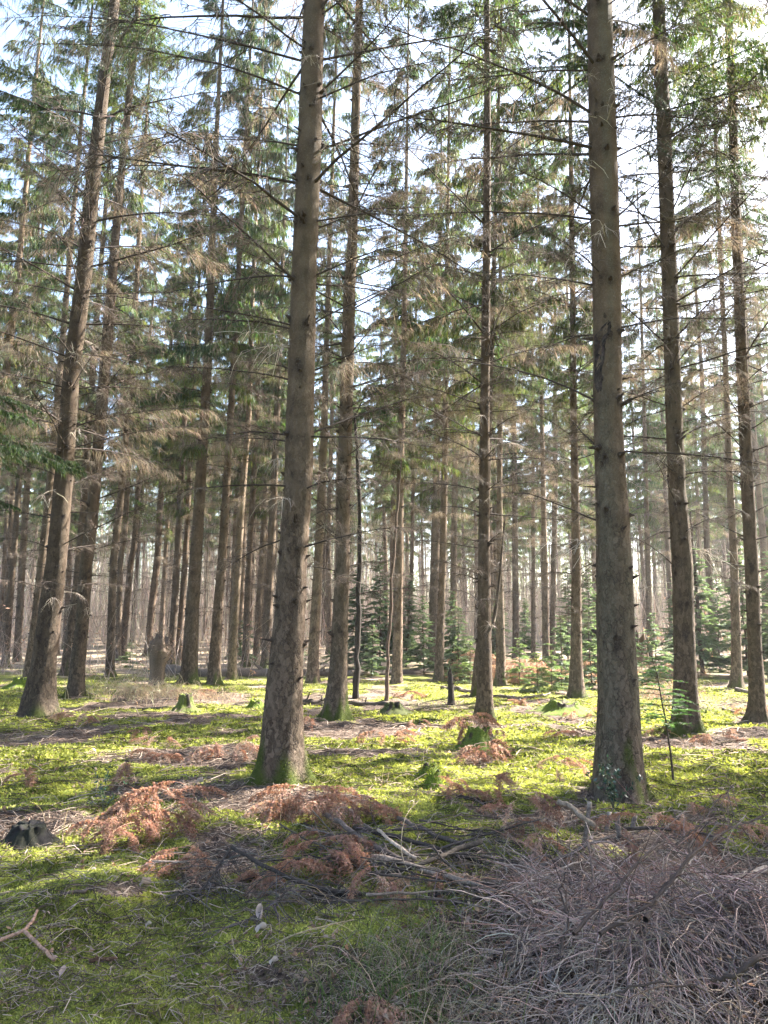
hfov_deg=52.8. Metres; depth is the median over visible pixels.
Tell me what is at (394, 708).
tree stump
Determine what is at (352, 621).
young spruce
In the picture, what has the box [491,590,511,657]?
young spruce
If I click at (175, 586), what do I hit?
spruce tree
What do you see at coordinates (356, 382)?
spruce tree
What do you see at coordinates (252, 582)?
spruce tree
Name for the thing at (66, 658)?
spruce tree
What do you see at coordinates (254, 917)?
fallen branch
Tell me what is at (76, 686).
spruce tree
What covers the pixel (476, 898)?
loose twig
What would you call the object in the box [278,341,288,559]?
spruce tree
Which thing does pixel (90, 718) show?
dead bracken
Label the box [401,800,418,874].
fallen branch
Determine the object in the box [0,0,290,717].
spruce tree
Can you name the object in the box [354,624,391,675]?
young spruce
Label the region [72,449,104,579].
spruce tree
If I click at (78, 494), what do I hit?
spruce tree
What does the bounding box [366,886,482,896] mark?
loose twig
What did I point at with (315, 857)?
loose twig
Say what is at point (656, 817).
dead bracken
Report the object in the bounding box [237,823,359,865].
fallen branch
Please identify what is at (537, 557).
spruce tree
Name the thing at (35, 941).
forked stick
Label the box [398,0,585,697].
spruce tree
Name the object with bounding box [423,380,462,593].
spruce tree
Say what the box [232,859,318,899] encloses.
dead bracken
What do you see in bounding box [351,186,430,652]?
spruce tree
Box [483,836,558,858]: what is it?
loose twig
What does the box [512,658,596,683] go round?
dead bracken
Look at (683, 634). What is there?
spruce tree
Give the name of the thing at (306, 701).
fallen log
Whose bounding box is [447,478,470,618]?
spruce tree
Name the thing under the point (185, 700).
tree stump
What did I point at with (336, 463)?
spruce tree
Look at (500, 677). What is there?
spruce tree
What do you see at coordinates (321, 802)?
dead bracken
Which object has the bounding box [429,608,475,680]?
young spruce
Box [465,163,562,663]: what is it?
spruce tree
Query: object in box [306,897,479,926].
loose twig
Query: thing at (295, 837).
dead bracken
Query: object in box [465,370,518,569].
spruce tree
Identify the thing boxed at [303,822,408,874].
loose twig
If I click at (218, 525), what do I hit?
spruce tree
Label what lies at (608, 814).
cut stub
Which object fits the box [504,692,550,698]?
fallen log
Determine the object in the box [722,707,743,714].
fallen log
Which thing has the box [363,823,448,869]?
loose twig
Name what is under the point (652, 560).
spruce tree
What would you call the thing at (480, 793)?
dead bracken
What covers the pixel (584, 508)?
spruce tree
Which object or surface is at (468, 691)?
fallen log
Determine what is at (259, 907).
fallen leaf
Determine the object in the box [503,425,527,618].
spruce tree
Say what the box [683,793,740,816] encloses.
dead bracken
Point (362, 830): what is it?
loose twig
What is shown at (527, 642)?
young spruce
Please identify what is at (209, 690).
dead bracken
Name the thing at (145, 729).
dead bracken
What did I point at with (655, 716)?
fir sapling
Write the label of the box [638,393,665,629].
spruce tree
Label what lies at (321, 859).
loose twig
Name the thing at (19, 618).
spruce tree
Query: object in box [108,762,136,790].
dead bracken
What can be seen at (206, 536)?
spruce tree
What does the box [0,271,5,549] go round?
spruce tree
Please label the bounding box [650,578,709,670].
young spruce
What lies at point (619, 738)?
spruce tree
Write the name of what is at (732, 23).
spruce tree
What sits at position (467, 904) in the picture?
loose twig
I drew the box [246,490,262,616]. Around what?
spruce tree
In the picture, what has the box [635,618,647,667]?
young spruce
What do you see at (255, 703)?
tree stump
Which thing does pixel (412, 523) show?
spruce tree
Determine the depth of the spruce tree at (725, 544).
64.00 m
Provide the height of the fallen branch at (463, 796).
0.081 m
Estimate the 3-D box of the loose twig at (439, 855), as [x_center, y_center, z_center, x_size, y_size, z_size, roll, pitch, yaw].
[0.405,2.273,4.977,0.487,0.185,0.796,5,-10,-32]
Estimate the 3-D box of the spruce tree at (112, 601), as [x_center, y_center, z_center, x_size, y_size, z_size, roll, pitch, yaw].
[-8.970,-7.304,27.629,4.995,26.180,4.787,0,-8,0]
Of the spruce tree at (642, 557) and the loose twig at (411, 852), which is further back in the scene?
the spruce tree at (642, 557)
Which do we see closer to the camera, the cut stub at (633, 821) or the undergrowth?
the cut stub at (633, 821)
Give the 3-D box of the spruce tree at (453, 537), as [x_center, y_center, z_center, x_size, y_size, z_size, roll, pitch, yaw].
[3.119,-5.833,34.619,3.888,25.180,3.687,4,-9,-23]
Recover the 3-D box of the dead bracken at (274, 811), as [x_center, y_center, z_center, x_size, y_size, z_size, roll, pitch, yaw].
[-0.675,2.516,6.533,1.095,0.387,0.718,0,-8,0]
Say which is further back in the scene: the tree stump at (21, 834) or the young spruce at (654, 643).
the young spruce at (654, 643)
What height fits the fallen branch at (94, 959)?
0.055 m
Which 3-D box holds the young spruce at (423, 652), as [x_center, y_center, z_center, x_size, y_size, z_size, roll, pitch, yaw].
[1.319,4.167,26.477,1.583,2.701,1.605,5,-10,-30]
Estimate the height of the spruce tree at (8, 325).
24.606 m
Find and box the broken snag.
[147,629,174,686]
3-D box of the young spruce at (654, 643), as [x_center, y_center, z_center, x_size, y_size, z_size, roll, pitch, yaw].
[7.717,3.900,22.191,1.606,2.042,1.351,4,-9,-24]
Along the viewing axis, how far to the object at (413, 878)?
4.43 m
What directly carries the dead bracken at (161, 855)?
on the ground at (374, 690)
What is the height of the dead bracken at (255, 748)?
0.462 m
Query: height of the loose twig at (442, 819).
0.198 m
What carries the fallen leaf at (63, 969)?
on the moss
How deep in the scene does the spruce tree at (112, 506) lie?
56.57 m
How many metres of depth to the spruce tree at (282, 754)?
8.62 m
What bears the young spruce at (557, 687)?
on the ground at (374, 690)
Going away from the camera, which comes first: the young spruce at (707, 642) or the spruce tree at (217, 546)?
the young spruce at (707, 642)
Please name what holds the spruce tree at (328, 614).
on the ground at (374, 690)
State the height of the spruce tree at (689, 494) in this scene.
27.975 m
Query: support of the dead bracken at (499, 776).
on the ground at (374, 690)
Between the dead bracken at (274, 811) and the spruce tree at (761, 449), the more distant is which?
the spruce tree at (761, 449)
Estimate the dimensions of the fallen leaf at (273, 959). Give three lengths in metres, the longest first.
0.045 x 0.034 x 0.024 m
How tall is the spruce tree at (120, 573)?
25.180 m
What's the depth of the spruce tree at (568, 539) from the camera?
73.46 m
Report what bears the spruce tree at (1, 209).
on the ground at (374, 690)
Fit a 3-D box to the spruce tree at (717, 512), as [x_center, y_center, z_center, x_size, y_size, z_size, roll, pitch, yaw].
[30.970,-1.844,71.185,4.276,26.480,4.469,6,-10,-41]
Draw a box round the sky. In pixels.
[0,0,767,627]
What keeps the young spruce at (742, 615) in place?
on the ground at (374, 690)
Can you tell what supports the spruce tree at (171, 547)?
on the ground at (374, 690)
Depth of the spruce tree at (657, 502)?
59.09 m
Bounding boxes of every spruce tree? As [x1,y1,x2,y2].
[0,0,86,513]
[0,0,91,590]
[0,0,131,677]
[0,0,232,697]
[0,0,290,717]
[0,0,565,788]
[0,82,80,661]
[0,106,72,667]
[0,108,19,511]
[0,171,18,338]
[0,174,13,530]
[0,177,48,652]
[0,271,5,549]
[0,293,40,637]
[0,378,42,605]
[0,386,40,633]
[16,389,52,637]
[21,392,44,619]
[22,451,45,628]
[29,0,154,675]
[32,300,108,654]
[33,281,105,648]
[36,298,88,592]
[48,0,199,676]
[72,314,107,564]
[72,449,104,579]
[80,164,165,660]
[91,380,106,536]
[95,432,128,632]
[96,287,136,631]
[100,144,183,658]
[101,429,134,567]
[108,295,165,642]
[110,447,142,574]
[127,97,236,664]
[128,0,270,685]
[128,418,162,634]
[131,190,209,656]
[139,233,208,637]
[141,125,233,665]
[151,387,191,632]
[165,308,213,637]
[167,0,296,685]
[170,465,212,580]
[175,0,516,720]
[189,340,232,640]
[189,367,218,632]
[191,0,298,679]
[193,101,314,667]
[195,393,220,631]
[202,484,218,585]
[205,158,283,657]
[206,249,247,641]
[208,184,284,653]
[210,454,233,633]
[217,105,318,664]
[232,302,280,644]
[233,181,287,648]
[234,65,320,668]
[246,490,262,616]
[247,302,310,619]
[266,0,380,682]
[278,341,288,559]
[306,286,357,644]
[307,439,316,597]
[308,356,334,587]
[311,203,367,653]
[312,313,361,576]
[318,156,383,657]
[330,0,463,683]
[335,0,622,720]
[335,0,767,804]
[349,368,371,633]
[350,337,382,606]
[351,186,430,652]
[352,387,366,618]
[355,267,408,640]
[361,372,389,631]
[364,356,390,611]
[370,0,521,681]
[372,309,421,622]
[374,314,428,641]
[379,167,449,659]
[381,71,478,662]
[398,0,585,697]
[404,292,473,621]
[408,129,496,663]
[409,416,430,607]
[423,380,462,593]
[439,0,568,686]
[446,381,472,598]
[447,440,474,634]
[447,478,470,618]
[448,0,700,698]
[448,0,767,738]
[448,383,472,634]
[450,329,478,642]
[460,254,508,647]
[460,257,529,651]
[464,425,478,600]
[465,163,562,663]
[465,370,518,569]
[491,187,570,658]
[503,31,592,669]
[503,404,537,608]
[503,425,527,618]
[506,144,593,661]
[510,430,550,608]
[518,352,562,615]
[536,171,595,645]
[548,481,588,574]
[551,389,581,599]
[564,296,595,601]
[564,300,595,584]
[578,296,596,642]
[580,373,635,558]
[593,137,684,656]
[620,0,767,723]
[622,318,662,639]
[622,382,641,610]
[626,237,700,646]
[627,0,767,688]
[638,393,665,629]
[639,411,665,609]
[642,353,671,600]
[642,386,667,634]
[649,301,699,544]
[649,356,693,595]
[661,335,712,636]
[662,258,728,632]
[664,162,754,651]
[689,404,717,570]
[690,323,758,632]
[693,336,743,631]
[695,415,722,606]
[702,412,724,602]
[703,365,743,600]
[711,131,767,626]
[712,361,758,630]
[718,0,767,54]
[730,249,767,566]
[748,325,767,551]
[755,294,767,524]
[759,61,767,89]
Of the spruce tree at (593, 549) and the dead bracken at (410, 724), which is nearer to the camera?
the dead bracken at (410, 724)
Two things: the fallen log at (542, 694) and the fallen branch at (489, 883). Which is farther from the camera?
the fallen log at (542, 694)
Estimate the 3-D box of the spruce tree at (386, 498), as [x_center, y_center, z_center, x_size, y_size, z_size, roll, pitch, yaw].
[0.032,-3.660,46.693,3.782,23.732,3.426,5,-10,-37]
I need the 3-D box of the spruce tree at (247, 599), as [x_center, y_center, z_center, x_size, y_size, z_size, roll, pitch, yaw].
[-5.492,-6.194,32.119,4.170,25.180,4.438,-5,-10,31]
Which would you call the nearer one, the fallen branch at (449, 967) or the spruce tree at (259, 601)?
the fallen branch at (449, 967)
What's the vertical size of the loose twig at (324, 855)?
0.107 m
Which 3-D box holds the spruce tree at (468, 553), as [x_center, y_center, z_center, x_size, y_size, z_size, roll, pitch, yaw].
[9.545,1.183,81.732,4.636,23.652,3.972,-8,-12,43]
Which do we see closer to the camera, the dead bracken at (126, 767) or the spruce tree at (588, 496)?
the dead bracken at (126, 767)
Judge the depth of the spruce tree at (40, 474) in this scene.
51.70 m
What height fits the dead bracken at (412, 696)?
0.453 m
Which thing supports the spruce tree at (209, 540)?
on the ground at (374, 690)
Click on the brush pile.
(669, 913)
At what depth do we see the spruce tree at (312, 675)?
24.40 m
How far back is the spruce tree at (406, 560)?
56.23 m
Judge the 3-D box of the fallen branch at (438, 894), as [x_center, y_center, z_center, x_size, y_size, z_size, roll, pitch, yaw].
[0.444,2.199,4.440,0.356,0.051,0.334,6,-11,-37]
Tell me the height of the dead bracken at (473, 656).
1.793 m
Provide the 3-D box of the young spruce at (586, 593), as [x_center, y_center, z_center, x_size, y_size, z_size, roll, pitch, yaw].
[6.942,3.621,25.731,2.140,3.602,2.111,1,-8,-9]
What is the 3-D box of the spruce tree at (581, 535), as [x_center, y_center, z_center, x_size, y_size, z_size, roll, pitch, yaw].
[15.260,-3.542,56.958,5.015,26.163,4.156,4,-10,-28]
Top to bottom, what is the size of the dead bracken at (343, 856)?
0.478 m
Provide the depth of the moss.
6.74 m
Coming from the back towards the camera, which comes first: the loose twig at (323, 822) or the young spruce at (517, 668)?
the young spruce at (517, 668)
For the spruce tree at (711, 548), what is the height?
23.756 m
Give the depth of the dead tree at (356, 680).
17.99 m
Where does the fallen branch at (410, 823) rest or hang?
on the ground at (374, 690)
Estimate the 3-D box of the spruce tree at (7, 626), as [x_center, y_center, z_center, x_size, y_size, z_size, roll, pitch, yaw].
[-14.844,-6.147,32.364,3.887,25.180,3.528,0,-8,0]
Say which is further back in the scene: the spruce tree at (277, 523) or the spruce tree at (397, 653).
the spruce tree at (277, 523)
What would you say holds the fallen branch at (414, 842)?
on the ground at (374, 690)
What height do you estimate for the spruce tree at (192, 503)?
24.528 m
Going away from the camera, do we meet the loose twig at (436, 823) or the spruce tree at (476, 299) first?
the loose twig at (436, 823)
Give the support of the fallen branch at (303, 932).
on the ground at (374, 690)
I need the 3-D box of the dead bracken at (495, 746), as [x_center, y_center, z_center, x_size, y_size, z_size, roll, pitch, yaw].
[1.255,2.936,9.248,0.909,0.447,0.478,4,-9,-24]
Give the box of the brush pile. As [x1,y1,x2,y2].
[428,750,767,1023]
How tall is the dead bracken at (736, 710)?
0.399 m
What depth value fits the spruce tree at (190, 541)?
74.14 m
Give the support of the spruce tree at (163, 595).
on the ground at (374, 690)
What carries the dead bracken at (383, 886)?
on the ground at (374, 690)
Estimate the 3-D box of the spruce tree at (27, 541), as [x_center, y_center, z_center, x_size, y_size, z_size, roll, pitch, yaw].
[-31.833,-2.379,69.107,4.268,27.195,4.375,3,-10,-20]
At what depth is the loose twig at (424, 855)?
5.07 m
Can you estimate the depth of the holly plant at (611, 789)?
6.69 m
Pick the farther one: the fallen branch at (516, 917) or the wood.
the wood
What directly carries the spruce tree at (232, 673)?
on the ground at (374, 690)
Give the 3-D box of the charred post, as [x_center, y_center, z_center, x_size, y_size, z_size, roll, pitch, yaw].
[1.420,3.647,16.213,0.179,0.969,0.209,7,-11,-39]
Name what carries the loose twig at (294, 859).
on the ground at (374, 690)
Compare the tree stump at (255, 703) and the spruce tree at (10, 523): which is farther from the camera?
the spruce tree at (10, 523)
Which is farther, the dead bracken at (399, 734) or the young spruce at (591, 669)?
the young spruce at (591, 669)
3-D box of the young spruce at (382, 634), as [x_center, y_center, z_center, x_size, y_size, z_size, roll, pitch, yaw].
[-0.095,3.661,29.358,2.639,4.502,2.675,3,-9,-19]
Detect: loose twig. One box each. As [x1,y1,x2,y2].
[120,853,285,884]
[153,875,300,903]
[207,868,291,891]
[229,846,411,887]
[233,849,377,898]
[292,789,368,853]
[295,824,344,843]
[299,847,375,883]
[302,825,412,863]
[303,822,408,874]
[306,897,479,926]
[318,841,419,868]
[323,854,422,873]
[331,841,435,875]
[340,810,485,850]
[340,842,428,909]
[343,844,497,912]
[350,859,463,890]
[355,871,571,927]
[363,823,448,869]
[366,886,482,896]
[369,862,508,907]
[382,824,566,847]
[383,885,525,916]
[399,845,500,883]
[401,850,490,871]
[404,814,499,842]
[419,832,555,871]
[422,824,562,854]
[438,849,528,881]
[453,874,557,920]
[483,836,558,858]
[550,825,574,861]
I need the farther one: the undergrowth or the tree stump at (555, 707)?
the undergrowth
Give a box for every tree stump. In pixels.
[0,819,62,851]
[1,677,26,688]
[167,692,201,712]
[245,698,263,708]
[378,701,413,714]
[416,759,443,775]
[420,768,447,789]
[453,725,500,751]
[526,698,594,717]
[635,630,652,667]
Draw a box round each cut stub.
[582,801,591,843]
[604,811,611,833]
[615,812,621,840]
[630,815,636,833]
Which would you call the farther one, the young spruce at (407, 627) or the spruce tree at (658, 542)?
the spruce tree at (658, 542)
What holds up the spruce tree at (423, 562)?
on the ground at (374, 690)
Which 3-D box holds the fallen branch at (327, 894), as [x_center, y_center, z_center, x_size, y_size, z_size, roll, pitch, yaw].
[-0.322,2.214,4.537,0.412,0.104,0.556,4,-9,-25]
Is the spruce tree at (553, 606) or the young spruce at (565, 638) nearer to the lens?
the young spruce at (565, 638)
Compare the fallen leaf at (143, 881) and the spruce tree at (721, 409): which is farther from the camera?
the spruce tree at (721, 409)
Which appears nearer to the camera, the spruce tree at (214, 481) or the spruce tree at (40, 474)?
the spruce tree at (214, 481)
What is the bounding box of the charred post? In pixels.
[447,663,455,704]
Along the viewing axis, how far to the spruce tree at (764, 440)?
44.41 m
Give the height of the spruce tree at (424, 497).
25.180 m
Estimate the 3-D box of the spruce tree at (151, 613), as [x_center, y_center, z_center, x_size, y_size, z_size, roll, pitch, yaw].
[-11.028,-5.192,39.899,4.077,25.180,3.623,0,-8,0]
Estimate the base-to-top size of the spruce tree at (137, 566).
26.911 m
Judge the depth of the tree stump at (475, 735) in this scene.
10.35 m
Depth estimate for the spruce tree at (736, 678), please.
21.07 m
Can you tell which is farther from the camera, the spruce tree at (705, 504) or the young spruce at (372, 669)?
the spruce tree at (705, 504)
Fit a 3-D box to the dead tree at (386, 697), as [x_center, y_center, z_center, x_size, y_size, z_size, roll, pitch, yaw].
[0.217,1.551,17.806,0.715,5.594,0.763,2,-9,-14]
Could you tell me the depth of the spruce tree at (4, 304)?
40.44 m
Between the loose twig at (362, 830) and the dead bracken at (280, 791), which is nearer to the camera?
the loose twig at (362, 830)
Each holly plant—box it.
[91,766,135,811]
[585,754,642,809]
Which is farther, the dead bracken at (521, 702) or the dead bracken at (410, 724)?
the dead bracken at (521, 702)
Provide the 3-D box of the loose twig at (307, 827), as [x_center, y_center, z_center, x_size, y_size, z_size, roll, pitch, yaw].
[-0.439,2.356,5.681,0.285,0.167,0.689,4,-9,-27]
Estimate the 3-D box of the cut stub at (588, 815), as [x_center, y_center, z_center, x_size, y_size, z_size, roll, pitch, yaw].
[1.436,2.236,5.485,0.104,0.348,0.039,3,-9,-22]
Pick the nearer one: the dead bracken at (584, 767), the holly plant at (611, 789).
the holly plant at (611, 789)
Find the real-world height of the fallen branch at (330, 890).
0.298 m
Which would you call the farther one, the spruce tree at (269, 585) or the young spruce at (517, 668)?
the spruce tree at (269, 585)
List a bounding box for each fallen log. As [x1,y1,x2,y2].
[131,706,170,709]
[165,662,433,676]
[303,692,410,706]
[440,685,520,700]
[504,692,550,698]
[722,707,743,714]
[734,687,767,695]
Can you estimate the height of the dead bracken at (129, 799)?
0.553 m
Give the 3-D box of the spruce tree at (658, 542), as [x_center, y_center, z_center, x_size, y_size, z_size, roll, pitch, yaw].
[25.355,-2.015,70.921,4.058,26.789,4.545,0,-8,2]
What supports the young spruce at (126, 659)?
on the ground at (374, 690)
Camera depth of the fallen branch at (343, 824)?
5.43 m
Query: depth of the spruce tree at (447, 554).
71.71 m
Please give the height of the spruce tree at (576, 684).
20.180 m
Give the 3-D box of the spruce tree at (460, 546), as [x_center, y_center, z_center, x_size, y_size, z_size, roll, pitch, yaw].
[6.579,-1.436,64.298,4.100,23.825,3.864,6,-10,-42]
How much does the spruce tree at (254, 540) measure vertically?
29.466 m
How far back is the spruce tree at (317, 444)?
65.75 m
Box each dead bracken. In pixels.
[0,766,37,788]
[46,712,102,726]
[63,807,160,854]
[79,780,227,847]
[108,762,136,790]
[127,726,152,737]
[129,735,181,747]
[129,748,183,762]
[135,846,212,884]
[171,689,214,697]
[181,735,259,765]
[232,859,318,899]
[240,783,364,827]
[263,789,307,823]
[272,834,383,883]
[282,827,336,854]
[295,793,406,831]
[304,716,315,729]
[332,991,413,1023]
[344,866,415,914]
[355,729,417,744]
[391,690,426,698]
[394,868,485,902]
[406,719,430,728]
[431,775,470,799]
[440,712,501,744]
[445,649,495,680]
[453,737,514,764]
[458,787,495,801]
[466,727,505,739]
[476,792,563,842]
[478,771,519,803]
[492,657,554,684]
[508,698,539,705]
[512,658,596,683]
[520,832,568,869]
[536,754,592,781]
[542,729,579,737]
[562,707,596,719]
[592,811,725,882]
[641,663,711,678]
[641,812,709,838]
[644,727,670,738]
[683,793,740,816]
[688,729,746,745]
[711,821,767,845]
[729,704,767,713]
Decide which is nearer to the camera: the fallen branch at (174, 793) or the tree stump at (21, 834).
the tree stump at (21, 834)
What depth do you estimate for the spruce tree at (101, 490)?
85.61 m
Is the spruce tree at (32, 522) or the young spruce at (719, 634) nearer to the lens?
the young spruce at (719, 634)
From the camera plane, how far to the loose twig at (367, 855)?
4.99 m
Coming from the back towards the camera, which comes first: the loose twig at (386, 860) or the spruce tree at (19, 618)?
the spruce tree at (19, 618)
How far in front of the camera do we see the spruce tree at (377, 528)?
69.22 m
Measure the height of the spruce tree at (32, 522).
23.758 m
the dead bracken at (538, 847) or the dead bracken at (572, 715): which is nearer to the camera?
the dead bracken at (538, 847)
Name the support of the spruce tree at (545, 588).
on the ground at (374, 690)
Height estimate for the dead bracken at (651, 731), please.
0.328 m
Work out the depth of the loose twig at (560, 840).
5.38 m
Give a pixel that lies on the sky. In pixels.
(12, 31)
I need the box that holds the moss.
[0,678,767,1023]
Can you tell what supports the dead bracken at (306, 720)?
on the ground at (374, 690)
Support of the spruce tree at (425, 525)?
on the ground at (374, 690)
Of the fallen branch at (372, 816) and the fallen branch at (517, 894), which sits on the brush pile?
the fallen branch at (517, 894)
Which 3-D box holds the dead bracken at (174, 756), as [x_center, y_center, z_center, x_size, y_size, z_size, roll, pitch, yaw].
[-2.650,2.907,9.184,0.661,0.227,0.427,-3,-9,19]
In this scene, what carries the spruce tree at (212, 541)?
on the ground at (374, 690)
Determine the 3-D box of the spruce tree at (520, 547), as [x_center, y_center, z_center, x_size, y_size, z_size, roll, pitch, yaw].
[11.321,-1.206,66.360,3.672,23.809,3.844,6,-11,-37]
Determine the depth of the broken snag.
20.62 m
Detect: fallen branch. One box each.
[60,885,96,895]
[89,956,117,962]
[133,842,276,924]
[140,789,203,796]
[191,879,351,954]
[217,840,390,914]
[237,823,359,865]
[268,919,374,948]
[304,889,371,910]
[322,806,426,883]
[352,826,502,865]
[359,805,393,824]
[362,850,510,918]
[370,827,500,875]
[377,828,416,859]
[389,816,482,852]
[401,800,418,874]
[404,945,468,998]
[423,860,510,888]
[428,886,493,912]
[440,818,568,867]
[456,794,486,804]
[467,797,547,836]
[504,889,530,900]
[511,903,536,921]
[538,834,634,887]
[556,799,626,861]
[582,807,767,868]
[721,865,767,904]
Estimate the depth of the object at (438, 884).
4.60 m
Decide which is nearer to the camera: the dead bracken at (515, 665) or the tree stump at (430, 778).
the tree stump at (430, 778)
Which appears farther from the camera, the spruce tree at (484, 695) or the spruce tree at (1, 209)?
the spruce tree at (1, 209)
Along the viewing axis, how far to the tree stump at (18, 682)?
20.46 m
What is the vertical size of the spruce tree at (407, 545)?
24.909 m
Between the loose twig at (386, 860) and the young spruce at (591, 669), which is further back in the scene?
the young spruce at (591, 669)
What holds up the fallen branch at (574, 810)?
on the ground at (374, 690)
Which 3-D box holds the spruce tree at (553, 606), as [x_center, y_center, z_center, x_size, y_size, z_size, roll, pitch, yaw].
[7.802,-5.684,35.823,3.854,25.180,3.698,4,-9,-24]
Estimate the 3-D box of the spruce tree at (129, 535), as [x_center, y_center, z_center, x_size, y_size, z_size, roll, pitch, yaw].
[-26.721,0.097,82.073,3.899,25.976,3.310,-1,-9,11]
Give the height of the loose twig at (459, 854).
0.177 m
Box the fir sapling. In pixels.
[638,656,707,779]
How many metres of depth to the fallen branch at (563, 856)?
4.84 m
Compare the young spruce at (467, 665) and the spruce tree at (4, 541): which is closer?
the young spruce at (467, 665)
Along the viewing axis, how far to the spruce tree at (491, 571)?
46.00 m
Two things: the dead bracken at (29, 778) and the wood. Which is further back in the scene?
the wood
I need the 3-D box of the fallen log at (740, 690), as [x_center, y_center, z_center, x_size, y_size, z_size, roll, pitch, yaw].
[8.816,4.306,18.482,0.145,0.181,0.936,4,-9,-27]
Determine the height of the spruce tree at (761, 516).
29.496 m
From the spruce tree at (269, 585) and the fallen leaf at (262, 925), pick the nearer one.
the fallen leaf at (262, 925)
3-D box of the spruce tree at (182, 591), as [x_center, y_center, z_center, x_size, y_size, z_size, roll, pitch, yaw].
[-8.329,-6.094,32.905,4.083,25.180,4.273,0,-8,0]
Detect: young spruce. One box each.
[115,643,145,667]
[225,612,260,663]
[320,566,385,664]
[348,552,414,665]
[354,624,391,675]
[381,575,427,666]
[402,596,435,673]
[421,591,470,673]
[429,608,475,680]
[445,642,474,683]
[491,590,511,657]
[502,637,547,684]
[505,598,539,656]
[517,652,556,692]
[535,650,568,691]
[537,614,588,687]
[549,567,586,658]
[558,606,596,689]
[563,569,596,671]
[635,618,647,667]
[637,613,673,681]
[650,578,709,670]
[661,548,747,673]
[698,574,745,671]
[706,542,767,675]
[741,552,767,676]
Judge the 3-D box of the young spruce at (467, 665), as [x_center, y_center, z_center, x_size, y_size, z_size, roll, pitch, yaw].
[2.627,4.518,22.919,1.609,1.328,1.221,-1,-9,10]
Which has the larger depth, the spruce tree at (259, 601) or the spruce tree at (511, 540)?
the spruce tree at (511, 540)
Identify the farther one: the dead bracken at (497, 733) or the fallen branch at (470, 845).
the dead bracken at (497, 733)
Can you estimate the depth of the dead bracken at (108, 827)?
5.58 m
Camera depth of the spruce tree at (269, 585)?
30.79 m
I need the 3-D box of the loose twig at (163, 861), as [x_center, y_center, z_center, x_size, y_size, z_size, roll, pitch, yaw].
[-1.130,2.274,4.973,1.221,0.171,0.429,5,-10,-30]
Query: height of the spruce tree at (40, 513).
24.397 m
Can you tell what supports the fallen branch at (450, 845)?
on the ground at (374, 690)
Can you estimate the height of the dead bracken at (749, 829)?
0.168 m
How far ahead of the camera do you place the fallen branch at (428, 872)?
4.66 m
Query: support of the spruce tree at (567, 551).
on the ground at (374, 690)
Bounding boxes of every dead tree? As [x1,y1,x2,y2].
[349,413,376,698]
[379,459,406,700]
[690,512,714,675]
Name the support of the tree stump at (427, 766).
on the ground at (374, 690)
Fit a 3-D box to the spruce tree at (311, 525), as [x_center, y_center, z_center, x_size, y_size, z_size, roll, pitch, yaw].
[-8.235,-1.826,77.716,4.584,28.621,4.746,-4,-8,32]
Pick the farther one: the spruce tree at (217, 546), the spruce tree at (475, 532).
the spruce tree at (217, 546)
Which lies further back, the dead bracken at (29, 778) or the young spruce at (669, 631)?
the young spruce at (669, 631)
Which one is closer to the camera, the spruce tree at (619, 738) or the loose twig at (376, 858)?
the loose twig at (376, 858)
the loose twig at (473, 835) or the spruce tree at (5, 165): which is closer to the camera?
the loose twig at (473, 835)
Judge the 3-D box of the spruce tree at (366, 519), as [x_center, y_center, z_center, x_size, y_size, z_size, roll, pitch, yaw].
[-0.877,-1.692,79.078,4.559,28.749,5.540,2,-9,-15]
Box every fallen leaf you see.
[59,965,66,976]
[139,877,151,887]
[255,922,266,932]
[256,903,262,918]
[269,956,278,965]
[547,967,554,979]
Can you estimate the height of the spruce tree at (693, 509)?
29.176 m
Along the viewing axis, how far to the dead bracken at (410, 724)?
12.79 m
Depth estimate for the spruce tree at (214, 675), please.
23.27 m
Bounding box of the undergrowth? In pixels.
[0,586,766,679]
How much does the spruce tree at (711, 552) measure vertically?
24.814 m
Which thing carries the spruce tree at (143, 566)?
on the ground at (374, 690)
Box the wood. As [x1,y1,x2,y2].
[0,459,761,648]
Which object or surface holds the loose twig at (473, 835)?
on the ground at (374, 690)
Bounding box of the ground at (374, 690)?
[0,628,767,1023]
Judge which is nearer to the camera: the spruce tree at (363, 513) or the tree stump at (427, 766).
the tree stump at (427, 766)
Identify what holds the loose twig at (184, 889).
on the ground at (374, 690)
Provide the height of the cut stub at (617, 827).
0.249 m
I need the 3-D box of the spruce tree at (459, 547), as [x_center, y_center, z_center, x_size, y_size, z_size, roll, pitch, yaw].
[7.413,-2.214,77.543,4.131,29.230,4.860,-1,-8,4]
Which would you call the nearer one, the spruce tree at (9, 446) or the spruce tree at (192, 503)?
the spruce tree at (9, 446)
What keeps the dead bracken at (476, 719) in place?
on the ground at (374, 690)
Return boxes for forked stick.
[0,909,55,961]
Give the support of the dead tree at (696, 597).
on the ground at (374, 690)

